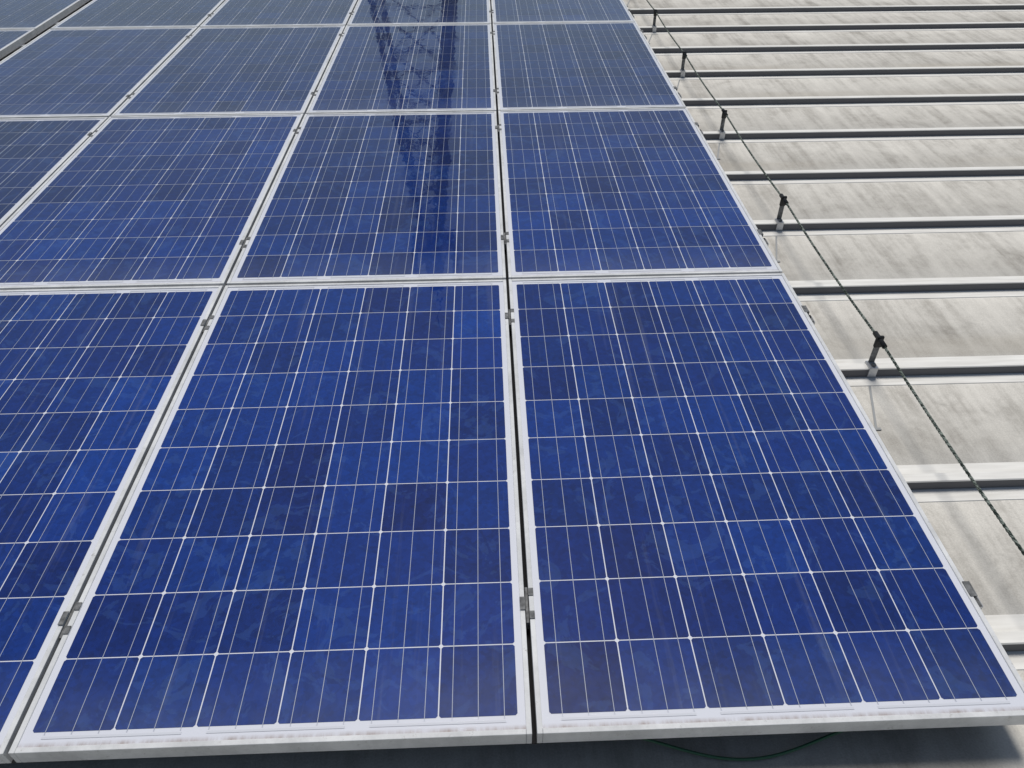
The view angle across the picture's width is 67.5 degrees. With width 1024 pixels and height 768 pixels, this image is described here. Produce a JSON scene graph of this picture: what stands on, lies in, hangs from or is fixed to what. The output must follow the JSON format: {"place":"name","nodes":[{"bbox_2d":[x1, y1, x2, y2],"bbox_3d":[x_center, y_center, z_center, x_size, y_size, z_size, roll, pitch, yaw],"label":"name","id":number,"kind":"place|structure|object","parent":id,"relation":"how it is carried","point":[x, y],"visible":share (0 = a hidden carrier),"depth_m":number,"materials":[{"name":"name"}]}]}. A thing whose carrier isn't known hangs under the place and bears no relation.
{"place":"outdoors","nodes":[
{"label":"outdoors","id":0,"kind":"place"},
{"bbox_2d":[0,0,1023,767],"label":"roof","id":1,"kind":"structure","parent":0,"point":[882,140],"depth_m":3.19,"materials":[{"name":"grey metal"}]},
{"bbox_2d":[0,29,36,58],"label":"solar panel","id":2,"kind":"object","parent":1,"relation":"on","point":[11,40],"visible":1,"depth_m":5.10,"materials":[{"name":"glass"}]},
{"bbox_2d":[0,0,89,34],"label":"solar panel","id":3,"kind":"object","parent":1,"relation":"on","point":[39,16],"visible":1,"depth_m":5.59,"materials":[{"name":"glass"}]},
{"bbox_2d":[0,117,107,226],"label":"solar panel","id":4,"kind":"object","parent":1,"relation":"on","point":[36,154],"visible":0.75,"depth_m":3.67,"materials":[{"name":"glass"}]},
{"bbox_2d":[0,27,197,118],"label":"solar panel","id":5,"kind":"object","parent":1,"relation":"on","point":[77,73],"visible":0.84,"depth_m":4.59,"materials":[{"name":"glass"}]},
{"bbox_2d":[0,286,223,763],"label":"solar panel","id":6,"kind":"object","parent":1,"relation":"on","point":[90,379],"visible":0.92,"depth_m":2.16,"materials":[{"name":"glass"}]},
{"bbox_2d":[51,0,224,28],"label":"solar panel","id":7,"kind":"object","parent":1,"relation":"on","point":[135,13],"visible":0.69,"depth_m":5.54,"materials":[{"name":"glass"}]},
{"bbox_2d":[0,114,303,289],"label":"solar panel","id":8,"kind":"object","parent":1,"relation":"on","point":[141,201],"visible":0.91,"depth_m":3.22,"materials":[{"name":"glass"}]},
{"bbox_2d":[111,25,344,116],"bbox_3d":[-1.625,-1.926,4.667,1.002,0.040,1.656,-1,40,-2],"label":"solar panel","id":9,"kind":"object","parent":1,"relation":"on","point":[240,70],"visible":0.84,"depth_m":4.53,"materials":[{"name":"glass"}]},
{"bbox_2d":[8,280,531,762],"bbox_3d":[-0.492,0.180,2.125,1.002,0.040,1.656,-1,40,-2],"label":"solar panel","id":10,"kind":"object","parent":1,"relation":"on","point":[314,542],"visible":1,"depth_m":1.83,"materials":[{"name":"glass"}]},
{"bbox_2d":[200,0,357,26],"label":"solar panel","id":11,"kind":"object","parent":1,"relation":"on","point":[238,13],"visible":0.77,"depth_m":5.55,"materials":[{"name":"glass"}]},
{"bbox_2d":[227,111,505,285],"bbox_3d":[-0.553,-0.886,3.410,1.002,0.040,1.656,-1,40,-2],"label":"solar panel","id":12,"kind":"object","parent":1,"relation":"on","point":[383,197],"visible":0.88,"depth_m":3.22,"materials":[{"name":"glass"}]},
{"bbox_2d":[306,23,495,113],"bbox_3d":[-0.614,-1.952,4.694,1.002,0.040,1.656,-1,40,-2],"label":"solar panel","id":13,"kind":"object","parent":1,"relation":"on","point":[410,68],"visible":0.87,"depth_m":4.55,"materials":[{"name":"glass"}]},
{"bbox_2d":[11,17,982,617],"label":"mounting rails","id":14,"kind":"object","parent":1,"relation":"on","point":[633,17],"visible":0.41,"depth_m":5.08,"materials":[{"name":"silver metal"}]},
{"bbox_2d":[11,0,538,763],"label":"gap seal strips","id":15,"kind":"object","parent":14,"relation":"on","point":[533,720],"visible":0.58,"depth_m":2.08,"materials":[{"name":"black"}]},
{"bbox_2d":[347,0,490,24],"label":"solar panel","id":16,"kind":"object","parent":14,"relation":"on","point":[382,12],"visible":0.79,"depth_m":5.57,"materials":[{"name":"glass"}]},
{"bbox_2d":[57,9,981,640],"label":"panel clamps","id":17,"kind":"object","parent":14,"relation":"on","point":[529,593],"visible":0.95,"depth_m":1.76,"materials":[{"name":"metal"}]},
{"bbox_2d":[491,0,634,23],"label":"solar panel","id":18,"kind":"object","parent":1,"relation":"on","point":[530,11],"visible":0.73,"depth_m":5.58,"materials":[{"name":"glass"}]},
{"bbox_2d":[493,21,685,110],"bbox_3d":[0.397,-1.978,4.721,1.002,0.041,1.656,-1,40,-2],"label":"solar panel","id":19,"kind":"object","parent":1,"relation":"on","point":[576,65],"visible":0.88,"depth_m":4.58,"materials":[{"name":"glass"}]},
{"bbox_2d":[498,108,782,281],"bbox_3d":[0.459,-0.912,3.436,1.002,0.040,1.656,-1,40,-2],"label":"solar panel","id":20,"kind":"object","parent":1,"relation":"on","point":[630,192],"visible":0.89,"depth_m":3.25,"materials":[{"name":"glass"}]},
{"bbox_2d":[641,731,844,760],"bbox_3d":[0.469,0.637,1.659,0.666,0.071,0.322,-1,40,-2],"label":"green cable","id":21,"kind":"object","parent":1,"relation":"on","point":[749,758],"visible":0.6,"depth_m":1.56,"materials":[{"name":"green plastic"}]},
{"bbox_2d":[627,0,881,430],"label":"earthing tapes","id":22,"kind":"object","parent":1,"relation":"on","point":[874,416],"visible":0.27,"depth_m":2.45,"materials":[{"name":"grey metal"}]},
{"bbox_2d":[509,273,1023,742],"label":"solar panel","id":23,"kind":"object","parent":1,"relation":"on","point":[729,530],"visible":1,"depth_m":1.86,"materials":[{"name":"glass"}]},
{"bbox_2d":[652,9,886,376],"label":"lifeline stanchions","id":24,"kind":"object","parent":1,"relation":"on","point":[879,342],"visible":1,"depth_m":3.22,"materials":[{"name":"metal"}]},
{"bbox_2d":[646,0,1023,554],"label":"lifeline rope","id":25,"kind":"object","parent":24,"relation":"attached to","point":[998,517],"visible":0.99,"depth_m":2.37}
]}

